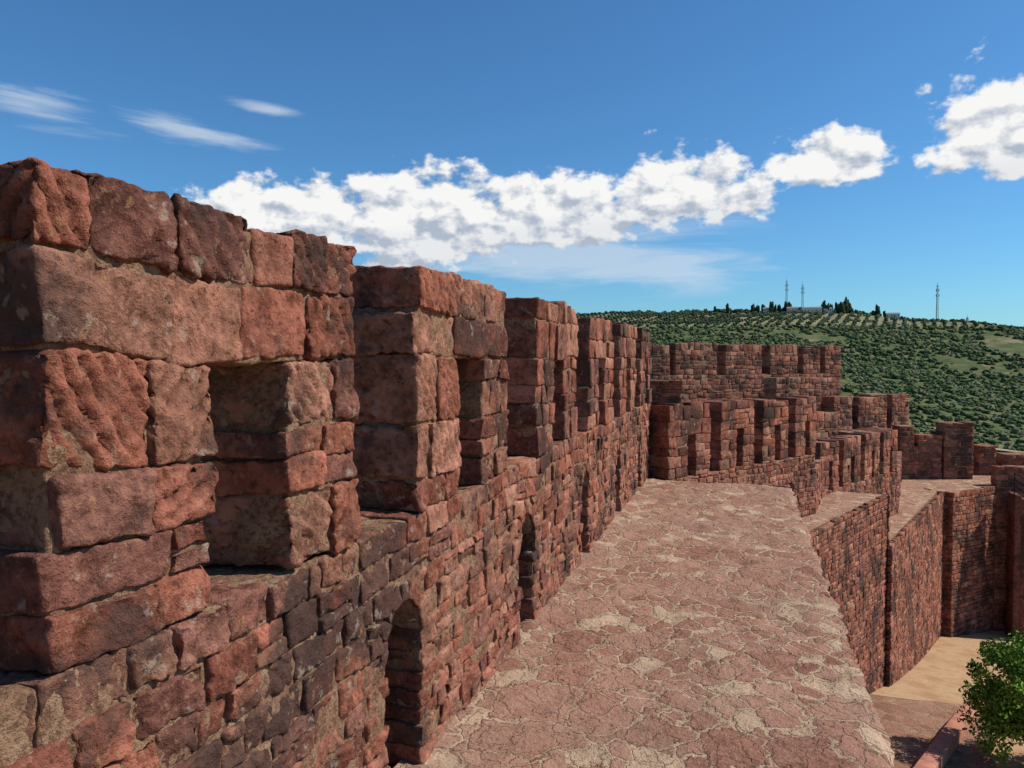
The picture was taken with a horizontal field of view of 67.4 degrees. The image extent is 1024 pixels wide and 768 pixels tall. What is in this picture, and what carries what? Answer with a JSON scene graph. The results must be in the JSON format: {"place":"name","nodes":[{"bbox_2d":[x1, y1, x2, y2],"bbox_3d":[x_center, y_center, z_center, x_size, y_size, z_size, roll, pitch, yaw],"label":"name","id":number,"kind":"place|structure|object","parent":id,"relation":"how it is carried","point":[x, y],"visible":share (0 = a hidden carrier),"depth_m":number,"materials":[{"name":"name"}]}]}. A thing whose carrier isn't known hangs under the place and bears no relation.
{"place":"outdoors","nodes":[
{"label":"outdoors","id":0,"kind":"place"},
{"bbox_2d":[387,763,396,767],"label":"rampart wall","id":1,"kind":"structure","parent":0,"point":[392,765],"depth_m":5.22,"materials":[{"name":"red stone"}]},
{"bbox_2d":[0,0,1023,326],"label":"sky","id":2,"kind":"structure","parent":0,"point":[593,156],"materials":[{"name":"blue"}]},
{"bbox_2d":[747,483,829,597],"bbox_3d":[1.315,6.131,7.346,3.674,7.333,20.540,1,2,17],"label":"rampart wall facing","id":3,"kind":"object","parent":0,"point":[826,594],"depth_m":16.39,"materials":[{"name":"brown stone"}]},
{"bbox_2d":[579,312,1023,767],"bbox_3d":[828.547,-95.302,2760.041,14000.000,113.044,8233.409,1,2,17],"label":"ground","id":4,"kind":"structure","parent":0,"point":[938,671],"depth_m":434.61,"materials":[{"name":"green plant"}]},
{"bbox_2d":[650,342,841,401],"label":"castle tower","id":5,"kind":"structure","parent":4,"relation":"on","point":[743,371],"depth_m":40.53,"materials":[{"name":"red stone"}]},
{"bbox_2d":[787,308,797,311],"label":"walls","id":6,"kind":"structure","parent":4,"relation":"on","point":[794,309],"depth_m":891.69,"materials":[{"name":"white paint"}]},
{"bbox_2d":[577,307,1018,327],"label":"ridge trees","id":7,"kind":"object","parent":4,"relation":"on","point":[799,309],"visible":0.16,"depth_m":929.09,"materials":[{"name":"green plant"}]},
{"bbox_2d":[576,308,1023,328],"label":"olive trees","id":8,"kind":"object","parent":4,"relation":"on","point":[718,320],"visible":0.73,"depth_m":800.87,"materials":[{"name":"green plant"}]},
{"bbox_2d":[714,297,885,316],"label":"cypress trees","id":9,"kind":"object","parent":4,"relation":"on","point":[842,307],"visible":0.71,"depth_m":886.95,"materials":[{"name":"green plant"}]},
{"bbox_2d":[801,282,803,310],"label":"antenna mast","id":10,"kind":"object","parent":4,"relation":"on","point":[802,299],"visible":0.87,"depth_m":918.46,"materials":[{"name":"metal"}]},
{"bbox_2d":[585,310,1023,462],"bbox_3d":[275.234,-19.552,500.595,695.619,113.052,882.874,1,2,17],"label":"hillside shrubs","id":11,"kind":"object","parent":4,"relation":"on","point":[933,389],"visible":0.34,"depth_m":586.37,"materials":[{"name":"green plant"}]},
{"bbox_2d":[803,308,821,311],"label":"walls","id":12,"kind":"structure","parent":4,"relation":"on","point":[811,309],"depth_m":879.19,"materials":[{"name":"white paint"}]},
{"bbox_2d":[801,491,881,531],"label":"rampart wall","id":13,"kind":"structure","parent":4,"relation":"on","point":[835,504],"depth_m":22.83,"materials":[{"name":"stone"}]},
{"bbox_2d":[0,157,683,767],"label":"battlement wall","id":14,"kind":"structure","parent":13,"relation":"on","point":[294,499],"depth_m":3.58,"materials":[{"name":"red stone"}]},
{"bbox_2d":[394,478,894,767],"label":"stone walkway","id":15,"kind":"structure","parent":13,"relation":"on","point":[683,624],"depth_m":6.83,"materials":[{"name":"brown stone"}]},
{"bbox_2d":[648,395,823,516],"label":"battlement wall","id":16,"kind":"structure","parent":13,"relation":"on","point":[757,441],"depth_m":19.16,"materials":[{"name":"red stone"}]},
{"bbox_2d":[886,312,899,318],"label":"farmhouse","id":17,"kind":"object","parent":4,"relation":"on","point":[890,315],"visible":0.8,"depth_m":868.68,"materials":[{"name":"tile"}]},
{"bbox_2d":[884,484,936,678],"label":"rampart wall","id":18,"kind":"structure","parent":4,"relation":"on","point":[914,502],"depth_m":30.92,"materials":[{"name":"stone"}]},
{"bbox_2d":[763,376,909,440],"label":"battlement wall","id":19,"kind":"structure","parent":18,"relation":"on","point":[840,415],"depth_m":37.40,"materials":[{"name":"red stone"}]},
{"bbox_2d":[814,428,901,515],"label":"battlement wall","id":20,"kind":"structure","parent":18,"relation":"on","point":[869,462],"depth_m":27.19,"materials":[{"name":"red stone"}]},
{"bbox_2d":[809,465,1023,693],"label":"rampart wall facing","id":21,"kind":"object","parent":4,"relation":"on","point":[850,548],"visible":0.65,"depth_m":28.86,"materials":[{"name":"brown stone"}]},
{"bbox_2d":[936,282,938,318],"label":"antenna mast","id":22,"kind":"object","parent":4,"relation":"on","point":[936,303],"visible":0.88,"depth_m":859.55,"materials":[{"name":"metal"}]},
{"bbox_2d":[913,691,982,767],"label":"planter kerb wall","id":23,"kind":"structure","parent":4,"relation":"on","point":[940,750],"depth_m":18.34,"materials":[{"name":"stone"}]},
{"bbox_2d":[901,474,994,630],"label":"rampart wall","id":24,"kind":"structure","parent":4,"relation":"on","point":[953,485],"depth_m":36.62,"materials":[{"name":"stone"}]},
{"bbox_2d":[892,421,1023,478],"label":"battlement wall","id":25,"kind":"structure","parent":24,"relation":"on","point":[948,450],"depth_m":38.17,"materials":[{"name":"red stone"}]},
{"bbox_2d":[957,629,1023,766],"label":"garden tree","id":26,"kind":"object","parent":4,"relation":"on","point":[1001,710],"visible":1,"depth_m":17.76,"materials":[{"name":"green plant"}]},
{"bbox_2d":[1005,492,1023,638],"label":"wall","id":27,"kind":"structure","parent":4,"relation":"on","point":[1014,618],"depth_m":34.93,"materials":[{"name":"red stone"}]},
{"bbox_2d":[1014,473,1023,494],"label":"stair railing","id":28,"kind":"object","parent":27,"relation":"on","point":[1018,482],"visible":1,"depth_m":34.89,"materials":[{"name":"metal"}]},
{"bbox_2d":[869,694,993,767],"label":"courtyard path","id":29,"kind":"structure","parent":0,"point":[913,728],"depth_m":19.90,"materials":[{"name":"brown stone"}]},
{"bbox_2d":[995,448,1022,451],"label":"dirt road","id":30,"kind":"structure","parent":0,"point":[1008,450],"depth_m":360.17,"materials":[{"name":"beige soil"}]}
]}

